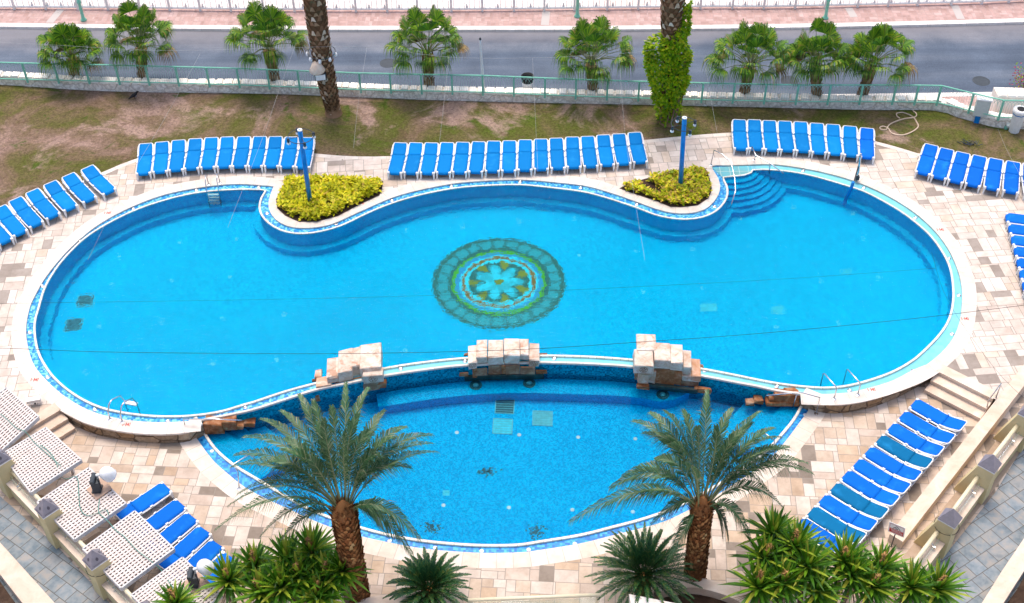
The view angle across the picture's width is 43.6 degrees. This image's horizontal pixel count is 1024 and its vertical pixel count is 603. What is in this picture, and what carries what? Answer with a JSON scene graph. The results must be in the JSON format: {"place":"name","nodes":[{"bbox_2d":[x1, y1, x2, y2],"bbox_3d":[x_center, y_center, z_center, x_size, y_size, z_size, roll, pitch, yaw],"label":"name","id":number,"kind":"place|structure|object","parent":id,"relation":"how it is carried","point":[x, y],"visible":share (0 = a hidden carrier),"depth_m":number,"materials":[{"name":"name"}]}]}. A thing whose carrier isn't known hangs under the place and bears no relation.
{"place":"outdoors","nodes":[
{"label":"outdoors","id":0,"kind":"place"},
{"bbox_2d":[0,496,108,602],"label":"slate walk","id":1,"kind":"structure","parent":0,"point":[55,574],"depth_m":42.39,"materials":[{"name":"tile"}]},
{"bbox_2d":[0,0,934,6],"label":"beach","id":2,"kind":"structure","parent":0,"point":[457,3],"depth_m":67.73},
{"bbox_2d":[36,170,951,414],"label":"pool water","id":3,"kind":"structure","parent":0,"point":[171,262],"depth_m":51.12,"materials":[{"name":"liquid"}]},
{"bbox_2d":[207,374,799,543],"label":"pool water","id":4,"kind":"structure","parent":0,"point":[519,459],"depth_m":45.97,"materials":[{"name":"liquid"}]},
{"bbox_2d":[0,85,1023,205],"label":"lawn","id":5,"kind":"structure","parent":0,"point":[47,135],"depth_m":59.28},
{"bbox_2d":[302,0,342,118],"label":"tall date palm","id":6,"kind":"object","parent":5,"relation":"on","point":[316,22],"visible":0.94,"depth_m":57.13,"materials":[{"name":"brown plant"}]},
{"bbox_2d":[0,71,1023,128],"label":"garden wall","id":7,"kind":"structure","parent":5,"relation":"on","point":[991,121],"depth_m":60.36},
{"bbox_2d":[0,62,1023,120],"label":"garden fence","id":8,"kind":"object","parent":7,"relation":"on","point":[764,100],"visible":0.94,"depth_m":59.59,"materials":[{"name":"metal"}]},
{"bbox_2d":[658,0,684,126],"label":"tall date palm","id":9,"kind":"object","parent":5,"relation":"on","point":[672,12],"visible":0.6,"depth_m":55.26,"materials":[{"name":"brown plant"}]},
{"bbox_2d":[641,0,693,126],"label":"climbing ivy","id":10,"kind":"object","parent":9,"relation":"attached to","point":[654,70],"visible":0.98,"depth_m":56.75,"materials":[{"name":"green plant"}]},
{"bbox_2d":[0,382,1023,602],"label":"terrace","id":11,"kind":"structure","parent":0,"point":[834,449],"depth_m":44.11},
{"bbox_2d":[0,387,39,450],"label":"lattice shade","id":12,"kind":"object","parent":11,"relation":"on","point":[19,413],"visible":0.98,"depth_m":45.24,"materials":[{"name":"paint"}]},
{"bbox_2d":[0,543,53,602],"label":"garden wall","id":13,"kind":"structure","parent":11,"relation":"on","point":[17,579],"depth_m":41.33,"materials":[{"name":"beige stone"}]},
{"bbox_2d":[7,403,75,451],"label":"stone steps","id":14,"kind":"structure","parent":11,"relation":"on","point":[56,422],"depth_m":46.35,"materials":[{"name":"beige stone"}]},
{"bbox_2d":[5,427,82,494],"bbox_3d":[-16.203,5.850,44.358,2.243,1.350,1.988,34,53,31],"label":"lattice shade","id":15,"kind":"object","parent":11,"relation":"on","point":[25,463],"visible":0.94,"depth_m":43.85,"materials":[{"name":"paint"}]},
{"bbox_2d":[34,498,80,548],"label":"parapet pillar","id":16,"kind":"structure","parent":11,"relation":"on","point":[48,510],"depth_m":41.95,"materials":[{"name":"beige paint"}]},
{"bbox_2d":[6,470,135,602],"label":"parapet","id":17,"kind":"structure","parent":11,"relation":"on","point":[27,501],"depth_m":42.12,"materials":[{"name":"beige paint"}]},
{"bbox_2d":[37,467,126,541],"bbox_3d":[-14.271,7.144,42.977,2.251,1.350,2.049,33,53,30],"label":"lattice shade","id":18,"kind":"object","parent":11,"relation":"on","point":[68,490],"visible":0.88,"depth_m":42.42,"materials":[{"name":"paint"}]},
{"bbox_2d":[82,548,129,599],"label":"parapet pillar","id":19,"kind":"structure","parent":11,"relation":"on","point":[96,561],"depth_m":40.48,"materials":[{"name":"beige paint"}]},
{"bbox_2d":[82,511,174,590],"bbox_3d":[-12.331,8.411,41.624,2.253,1.350,2.068,33,53,30],"label":"lattice shade","id":20,"kind":"object","parent":11,"relation":"on","point":[138,524],"visible":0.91,"depth_m":41.16,"materials":[{"name":"paint"}]},
{"bbox_2d":[60,402,204,442],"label":"retaining wall","id":21,"kind":"structure","parent":11,"relation":"on","point":[116,429],"depth_m":46.02,"materials":[{"name":"brown stone"}]},
{"bbox_2d":[113,482,173,525],"bbox_3d":[-12.591,6.920,43.770,2.011,0.562,0.750,-34,53,-30],"label":"sun lounger","id":22,"kind":"object","parent":11,"relation":"on","point":[146,501],"visible":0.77,"depth_m":43.78,"materials":[{"name":"blue fabric"}]},
{"bbox_2d":[131,499,187,542],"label":"sun lounger","id":23,"kind":"object","parent":11,"relation":"on","point":[165,516],"visible":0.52,"depth_m":43.33,"materials":[{"name":"blue fabric"}]},
{"bbox_2d":[141,512,199,557],"bbox_3d":[-11.406,7.838,42.792,0.750,0.562,2.011,29,51,28],"label":"sun lounger","id":24,"kind":"object","parent":11,"relation":"on","point":[178,529],"visible":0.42,"depth_m":42.93,"materials":[{"name":"blue fabric"}]},
{"bbox_2d":[149,579,202,602],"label":"yucca","id":25,"kind":"object","parent":11,"relation":"on","point":[175,594],"visible":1,"depth_m":39.02,"materials":[{"name":"green plant"}]},
{"bbox_2d":[131,557,222,602],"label":"lattice shade","id":26,"kind":"object","parent":11,"relation":"on","point":[142,593],"visible":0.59,"depth_m":40.13,"materials":[{"name":"paint"}]},
{"bbox_2d":[154,525,213,570],"bbox_3d":[-10.850,8.231,42.373,0.750,0.562,2.011,27,50,26],"label":"sun lounger","id":27,"kind":"object","parent":11,"relation":"on","point":[193,541],"visible":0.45,"depth_m":42.43,"materials":[{"name":"blue fabric"}]},
{"bbox_2d":[194,549,251,602],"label":"yucca","id":28,"kind":"object","parent":11,"relation":"on","point":[225,574],"visible":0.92,"depth_m":39.38,"materials":[{"name":"green plant"}]},
{"bbox_2d":[230,538,275,593],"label":"yucca","id":29,"kind":"object","parent":11,"relation":"on","point":[253,553],"visible":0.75,"depth_m":39.66,"materials":[{"name":"green plant"}]},
{"bbox_2d":[224,560,296,602],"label":"yucca","id":30,"kind":"object","parent":11,"relation":"on","point":[254,586],"visible":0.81,"depth_m":39.02,"materials":[{"name":"green plant"}]},
{"bbox_2d":[245,557,312,602],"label":"yucca","id":31,"kind":"object","parent":11,"relation":"on","point":[283,595],"visible":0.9,"depth_m":38.91,"materials":[{"name":"green plant"}]},
{"bbox_2d":[258,526,319,599],"bbox_3d":[-6.954,8.424,40.040,2.179,3.356,2.281,-1,43,0],"label":"yucca","id":32,"kind":"object","parent":11,"relation":"on","point":[280,547],"visible":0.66,"depth_m":39.29,"materials":[{"name":"green plant"}]},
{"bbox_2d":[265,545,334,602],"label":"yucca","id":33,"kind":"object","parent":11,"relation":"on","point":[294,560],"visible":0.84,"depth_m":39.00,"materials":[{"name":"green plant"}]},
{"bbox_2d":[281,519,336,588],"bbox_3d":[-6.141,8.258,40.149,2.152,3.435,2.363,13,45,14],"label":"yucca","id":34,"kind":"object","parent":11,"relation":"on","point":[310,539],"visible":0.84,"depth_m":39.42,"materials":[{"name":"green plant"}]},
{"bbox_2d":[288,570,352,602],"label":"yucca","id":35,"kind":"object","parent":11,"relation":"on","point":[316,592],"visible":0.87,"depth_m":39.01,"materials":[{"name":"green plant"}]},
{"bbox_2d":[214,380,438,602],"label":"date palm","id":36,"kind":"object","parent":11,"relation":"on","point":[345,521],"visible":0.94,"depth_m":37.75,"materials":[{"name":"green plant"}]},
{"bbox_2d":[297,545,363,602],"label":"yucca","id":37,"kind":"object","parent":11,"relation":"on","point":[326,563],"visible":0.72,"depth_m":39.15,"materials":[{"name":"green plant"}]},
{"bbox_2d":[319,544,373,602],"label":"yucca","id":38,"kind":"object","parent":11,"relation":"on","point":[340,571],"visible":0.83,"depth_m":39.25,"materials":[{"name":"green plant"}]},
{"bbox_2d":[383,546,472,602],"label":"cycad","id":39,"kind":"object","parent":11,"relation":"on","point":[429,578],"visible":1,"depth_m":40.21,"materials":[{"name":"green plant"}]},
{"bbox_2d":[180,409,824,567],"bbox_3d":[-0.099,6.602,44.481,23.538,0.126,6.408,-2,44,-2],"label":"pool coping","id":40,"kind":"object","parent":11,"relation":"on","point":[208,467],"visible":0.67,"depth_m":43.23,"materials":[{"name":"beige stone"}]},
{"bbox_2d":[584,521,702,602],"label":"cycad","id":41,"kind":"object","parent":11,"relation":"on","point":[639,555],"visible":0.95,"depth_m":40.47,"materials":[{"name":"green plant"}]},
{"bbox_2d":[569,389,814,581],"bbox_3d":[5.581,5.942,39.761,7.804,7.154,3.442,-1,43,0],"label":"date palm","id":42,"kind":"object","parent":11,"relation":"on","point":[703,506],"visible":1,"depth_m":38.63,"materials":[{"name":"green plant"}]},
{"bbox_2d":[654,577,750,602],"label":"planter wall","id":43,"kind":"structure","parent":11,"relation":"on","point":[713,589],"depth_m":40.84,"materials":[{"name":"beige stone"}]},
{"bbox_2d":[718,550,791,602],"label":"yucca","id":44,"kind":"object","parent":11,"relation":"on","point":[755,595],"visible":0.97,"depth_m":39.10,"materials":[{"name":"green plant"}]},
{"bbox_2d":[729,530,792,591],"bbox_3d":[7.823,8.309,40.148,2.351,3.186,2.282,-1,43,0],"label":"yucca","id":45,"kind":"object","parent":11,"relation":"on","point":[768,548],"visible":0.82,"depth_m":39.50,"materials":[{"name":"green plant"}]},
{"bbox_2d":[735,502,803,559],"bbox_3d":[8.150,7.748,40.569,2.382,3.415,2.179,-1,43,0],"label":"yucca","id":46,"kind":"object","parent":11,"relation":"on","point":[775,520],"visible":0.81,"depth_m":39.86,"materials":[{"name":"green plant"}]},
{"bbox_2d":[740,553,821,602],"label":"yucca","id":47,"kind":"object","parent":11,"relation":"on","point":[790,590],"visible":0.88,"depth_m":39.03,"materials":[{"name":"green plant"}]},
{"bbox_2d":[764,517,830,577],"bbox_3d":[8.820,8.074,40.216,2.364,3.421,2.325,-1,43,0],"label":"yucca","id":48,"kind":"object","parent":11,"relation":"on","point":[797,535],"visible":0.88,"depth_m":39.45,"materials":[{"name":"green plant"}]},
{"bbox_2d":[774,535,839,602],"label":"yucca","id":49,"kind":"object","parent":11,"relation":"on","point":[817,560],"visible":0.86,"depth_m":39.08,"materials":[{"name":"green plant"}]},
{"bbox_2d":[789,558,851,602],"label":"yucca","id":50,"kind":"object","parent":11,"relation":"on","point":[826,593],"visible":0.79,"depth_m":39.05,"materials":[{"name":"green plant"}]},
{"bbox_2d":[805,505,866,547],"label":"sun lounger","id":51,"kind":"object","parent":11,"relation":"on","point":[823,519],"visible":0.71,"depth_m":42.88,"materials":[{"name":"teal fabric"}]},
{"bbox_2d":[816,493,877,540],"bbox_3d":[11.287,7.215,43.240,2.011,0.562,0.750,31,52,29],"label":"sun lounger","id":52,"kind":"object","parent":11,"relation":"on","point":[840,510],"visible":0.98,"depth_m":43.18,"materials":[{"name":"blue fabric"}]},
{"bbox_2d":[817,527,877,602],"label":"yucca","id":53,"kind":"object","parent":11,"relation":"on","point":[847,548],"visible":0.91,"depth_m":39.28,"materials":[{"name":"green plant"}]},
{"bbox_2d":[823,541,884,602],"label":"yucca","id":54,"kind":"object","parent":11,"relation":"on","point":[856,586],"visible":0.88,"depth_m":39.10,"materials":[{"name":"green plant"}]},
{"bbox_2d":[828,482,888,527],"bbox_3d":[11.765,6.866,43.604,2.011,0.562,0.750,31,52,29],"label":"sun lounger","id":55,"kind":"object","parent":11,"relation":"on","point":[846,495],"visible":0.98,"depth_m":43.54,"materials":[{"name":"teal fabric"}]},
{"bbox_2d":[799,363,936,413],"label":"retaining wall","id":56,"kind":"structure","parent":11,"relation":"on","point":[904,380],"depth_m":46.94,"materials":[{"name":"brown stone"}]},
{"bbox_2d":[839,469,899,514],"bbox_3d":[12.257,6.495,43.990,2.011,0.562,0.750,31,52,29],"label":"sun lounger","id":57,"kind":"object","parent":11,"relation":"on","point":[858,483],"visible":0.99,"depth_m":43.92,"materials":[{"name":"blue fabric"}]},
{"bbox_2d":[838,557,906,602],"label":"yucca","id":58,"kind":"object","parent":11,"relation":"on","point":[874,577],"visible":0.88,"depth_m":39.05,"materials":[{"name":"green plant"}]},
{"bbox_2d":[851,457,910,502],"bbox_3d":[12.752,6.132,44.368,2.011,0.562,0.750,31,52,29],"label":"sun lounger","id":59,"kind":"object","parent":11,"relation":"on","point":[867,470],"visible":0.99,"depth_m":44.30,"materials":[{"name":"blue fabric"}]},
{"bbox_2d":[859,538,911,599],"bbox_3d":[11.393,8.577,40.015,2.172,2.935,2.219,-1,43,0],"label":"yucca","id":60,"kind":"object","parent":11,"relation":"on","point":[882,554],"visible":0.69,"depth_m":39.42,"materials":[{"name":"green plant"}]},
{"bbox_2d":[862,446,922,489],"bbox_3d":[13.257,5.760,44.755,2.011,0.562,0.750,31,52,29],"label":"sun lounger","id":61,"kind":"object","parent":11,"relation":"on","point":[878,458],"visible":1,"depth_m":44.69,"materials":[{"name":"blue fabric"}]},
{"bbox_2d":[874,434,933,477],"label":"sun lounger","id":62,"kind":"object","parent":11,"relation":"on","point":[891,447],"visible":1,"depth_m":45.07,"materials":[{"name":"blue plastic"}]},
{"bbox_2d":[883,557,942,602],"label":"yucca","id":63,"kind":"object","parent":11,"relation":"on","point":[913,574],"visible":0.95,"depth_m":39.18,"materials":[{"name":"green plant"}]},
{"bbox_2d":[885,422,944,465],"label":"sun lounger","id":64,"kind":"object","parent":11,"relation":"on","point":[909,438],"visible":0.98,"depth_m":45.47,"materials":[{"name":"blue fabric"}]},
{"bbox_2d":[896,410,955,452],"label":"sun lounger","id":65,"kind":"object","parent":11,"relation":"on","point":[921,427],"visible":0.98,"depth_m":45.88,"materials":[{"name":"blue fabric"}]},
{"bbox_2d":[900,556,974,602],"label":"yucca","id":66,"kind":"object","parent":11,"relation":"on","point":[946,586],"visible":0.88,"depth_m":39.25,"materials":[{"name":"green plant"}]},
{"bbox_2d":[908,398,966,439],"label":"sun lounger","id":67,"kind":"object","parent":11,"relation":"on","point":[937,416],"visible":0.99,"depth_m":46.29,"materials":[{"name":"blue fabric"}]},
{"bbox_2d":[888,365,1023,548],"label":"wall","id":68,"kind":"structure","parent":11,"relation":"on","point":[926,501],"depth_m":44.72,"materials":[{"name":"beige stone"}]},
{"bbox_2d":[924,364,996,420],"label":"stone steps","id":69,"kind":"structure","parent":11,"relation":"on","point":[962,393],"depth_m":47.17,"materials":[{"name":"beige stone"}]},
{"bbox_2d":[899,424,1023,594],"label":"parapet","id":70,"kind":"structure","parent":11,"relation":"on","point":[968,499],"depth_m":43.04,"materials":[{"name":"beige paint"}]},
{"bbox_2d":[982,539,1023,602],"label":"garden wall","id":71,"kind":"structure","parent":11,"relation":"on","point":[1006,581],"depth_m":41.17,"materials":[{"name":"beige stone"}]},
{"bbox_2d":[0,24,1023,94],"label":"road","id":72,"kind":"structure","parent":0,"point":[959,57],"depth_m":63.36,"materials":[{"name":"asphalt"}]},
{"bbox_2d":[0,18,1023,31],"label":"kerb","id":73,"kind":"structure","parent":72,"relation":"on","point":[806,26],"depth_m":65.27,"materials":[{"name":"concrete"}]},
{"bbox_2d":[0,136,1023,433],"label":"pool deck","id":74,"kind":"structure","parent":0,"point":[972,220],"depth_m":54.30,"materials":[{"name":"stone"}]},
{"bbox_2d":[8,196,45,233],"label":"sun lounger","id":75,"kind":"object","parent":74,"relation":"on","point":[28,216],"visible":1,"depth_m":54.16,"materials":[{"name":"blue fabric"}]},
{"bbox_2d":[25,188,61,225],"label":"sun lounger","id":76,"kind":"object","parent":74,"relation":"on","point":[47,210],"visible":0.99,"depth_m":54.57,"materials":[{"name":"blue fabric"}]},
{"bbox_2d":[43,180,79,217],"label":"sun lounger","id":77,"kind":"object","parent":74,"relation":"on","point":[59,196],"visible":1,"depth_m":54.95,"materials":[{"name":"blue fabric"}]},
{"bbox_2d":[276,181,382,221],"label":"bed soil","id":78,"kind":"structure","parent":74,"relation":"on","point":[345,209],"depth_m":54.68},
{"bbox_2d":[276,172,383,220],"bbox_3d":[-7.850,-4.584,55.068,4.599,0.508,3.114,-1,43,0],"label":"groundcover","id":79,"kind":"object","parent":78,"relation":"on","point":[339,192],"visible":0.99,"depth_m":55.12,"materials":[{"name":"yellow plant"}]},
{"bbox_2d":[30,133,919,205],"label":"deck edge kerb","id":80,"kind":"structure","parent":74,"relation":"on","point":[388,157],"depth_m":57.48,"materials":[{"name":"stone"}]},
{"bbox_2d":[26,165,961,421],"bbox_3d":[-0.504,-0.829,51.535,37.072,0.001,14.936,-1,43,0],"label":"pool gutter","id":81,"kind":"object","parent":74,"relation":"in","point":[938,346],"visible":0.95,"depth_m":50.62,"materials":[{"name":"tile"}]},
{"bbox_2d":[33,169,954,417],"bbox_3d":[-0.487,-0.829,51.483,36.551,0.092,13.190,-2,44,-2],"label":"pool edge","id":82,"kind":"object","parent":81,"relation":"on","point":[466,358],"visible":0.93,"depth_m":48.40,"materials":[{"name":"tile"}]},
{"bbox_2d":[11,156,976,432],"bbox_3d":[-0.504,-0.860,51.506,38.112,0.065,15.976,-1,43,0],"label":"pool coping","id":83,"kind":"object","parent":74,"relation":"on","point":[945,356],"visible":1,"depth_m":54.52,"materials":[{"name":"stone"}]},
{"bbox_2d":[620,168,711,206],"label":"bed soil","id":84,"kind":"structure","parent":74,"relation":"on","point":[646,183],"depth_m":55.29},
{"bbox_2d":[622,163,712,205],"bbox_3d":[6.724,-5.112,55.539,3.954,0.465,2.704,-1,43,0],"label":"groundcover","id":85,"kind":"object","parent":84,"relation":"on","point":[696,180],"visible":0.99,"depth_m":55.40,"materials":[{"name":"yellow plant"}]},
{"bbox_2d":[0,0,1023,25],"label":"pavement","id":86,"kind":"structure","parent":0,"point":[789,15],"depth_m":66.08,"materials":[{"name":"pink brick"}]},
{"bbox_2d":[0,0,1018,12],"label":"promenade railing","id":87,"kind":"object","parent":86,"relation":"on","point":[45,6],"visible":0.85,"depth_m":66.30,"materials":[{"name":"metal"}]},
{"bbox_2d":[884,404,1023,602],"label":"ramp floor","id":88,"kind":"structure","parent":0,"point":[913,551],"depth_m":43.85,"materials":[{"name":"brown stone"}]},
{"bbox_2d":[914,508,962,558],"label":"parapet pillar","id":89,"kind":"structure","parent":88,"relation":"on","point":[946,522],"depth_m":41.59,"materials":[{"name":"beige paint"}]},
{"bbox_2d":[953,454,1001,504],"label":"parapet pillar","id":90,"kind":"structure","parent":88,"relation":"on","point":[986,468],"depth_m":43.22,"materials":[{"name":"beige paint"}]},
{"bbox_2d":[942,96,990,110],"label":"pavement","id":91,"kind":"structure","parent":0,"point":[965,102],"depth_m":60.38,"materials":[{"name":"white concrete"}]},
{"bbox_2d":[35,22,107,80],"bbox_3d":[-20.977,-11.792,60.883,3.516,3.234,2.836,-1,43,0],"label":"fan palm","id":92,"kind":"object","parent":91,"relation":"on","point":[71,37],"visible":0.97,"depth_m":60.18,"materials":[{"name":"green plant"}]},
{"bbox_2d":[102,0,178,78],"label":"fan palm","id":93,"kind":"object","parent":91,"relation":"on","point":[141,23],"visible":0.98,"depth_m":59.66,"materials":[{"name":"green plant"}]},
{"bbox_2d":[223,0,309,80],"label":"fan palm","id":94,"kind":"object","parent":91,"relation":"on","point":[272,22],"visible":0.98,"depth_m":59.21,"materials":[{"name":"green plant"}]},
{"bbox_2d":[383,4,470,86],"bbox_3d":[-3.961,-11.722,59.492,4.155,4.815,3.073,-1,43,0],"label":"fan palm","id":95,"kind":"object","parent":91,"relation":"on","point":[416,24],"visible":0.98,"depth_m":58.81,"materials":[{"name":"green plant"}]},
{"bbox_2d":[551,15,637,91],"bbox_3d":[3.841,-11.225,59.260,4.142,4.293,3.323,-1,43,0],"label":"fan palm","id":96,"kind":"object","parent":91,"relation":"on","point":[593,34],"visible":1,"depth_m":58.60,"materials":[{"name":"green plant"}]},
{"bbox_2d":[701,18,794,94],"bbox_3d":[10.862,-10.991,59.023,4.314,4.192,3.407,-1,43,0],"label":"fan palm","id":97,"kind":"object","parent":91,"relation":"on","point":[747,37],"visible":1,"depth_m":58.27,"materials":[{"name":"green plant"}]},
{"bbox_2d":[781,17,850,95],"bbox_3d":[13.995,-10.950,58.793,3.230,4.456,2.527,-1,43,0],"label":"fan palm","id":98,"kind":"object","parent":91,"relation":"on","point":[824,44],"visible":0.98,"depth_m":58.12,"materials":[{"name":"green plant"}]},
{"bbox_2d":[839,22,917,94],"bbox_3d":[16.837,-10.932,58.910,3.746,4.190,3.296,-1,43,0],"label":"fan palm","id":99,"kind":"object","parent":91,"relation":"on","point":[878,38],"visible":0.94,"depth_m":58.18,"materials":[{"name":"green plant"}]},
{"bbox_2d":[990,87,1023,113],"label":"stone pier","id":100,"kind":"structure","parent":91,"relation":"on","point":[1005,93],"depth_m":59.00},
{"bbox_2d":[912,449,1023,602],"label":"slate walk","id":101,"kind":"structure","parent":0,"point":[983,548],"depth_m":42.79,"materials":[{"name":"tile"}]},
{"label":"lower pool floor","id":102,"kind":"structure","parent":0,"visible":0},
{"bbox_2d":[201,361,799,427],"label":"divider wall","id":103,"kind":"structure","parent":102,"relation":"on","point":[550,367],"depth_m":47.81,"materials":[{"name":"teal tile"}]},
{"bbox_2d":[203,413,255,433],"bbox_3d":[-10.237,4.370,46.495,1.873,0.560,0.596,-10,44,-10],"label":"rock ledge","id":104,"kind":"object","parent":103,"relation":"attached to","point":[215,426],"visible":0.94,"depth_m":46.30,"materials":[{"name":"red stone"}]},
{"bbox_2d":[312,342,386,400],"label":"rock cascade","id":105,"kind":"object","parent":103,"relation":"on","point":[369,368],"visible":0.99,"depth_m":47.50,"materials":[{"name":"brown stone"}]},
{"bbox_2d":[459,339,546,377],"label":"rock cascade","id":106,"kind":"object","parent":103,"relation":"on","point":[495,360],"visible":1,"depth_m":48.14,"materials":[{"name":"beige stone"}]},
{"bbox_2d":[633,334,711,393],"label":"rock cascade","id":107,"kind":"object","parent":103,"relation":"on","point":[660,365],"visible":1,"depth_m":47.58,"materials":[{"name":"brown stone"}]},
{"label":"lower pool wall","id":108,"kind":"structure","parent":102,"relation":"on","visible":0},
{"bbox_2d":[198,408,807,552],"bbox_3d":[-0.256,6.154,45.017,22.444,0.001,6.654,-1,43,0],"label":"pool gutter","id":109,"kind":"object","parent":108,"relation":"on","point":[246,481],"visible":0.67,"depth_m":43.46,"materials":[{"name":"tile"}]},
{"bbox_2d":[204,406,801,547],"bbox_3d":[-0.280,6.034,45.123,22.226,0.130,6.347,-1,43,0],"label":"pool edge","id":110,"kind":"object","parent":108,"relation":"on","point":[227,460],"visible":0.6,"depth_m":43.25,"materials":[{"name":"tile"}]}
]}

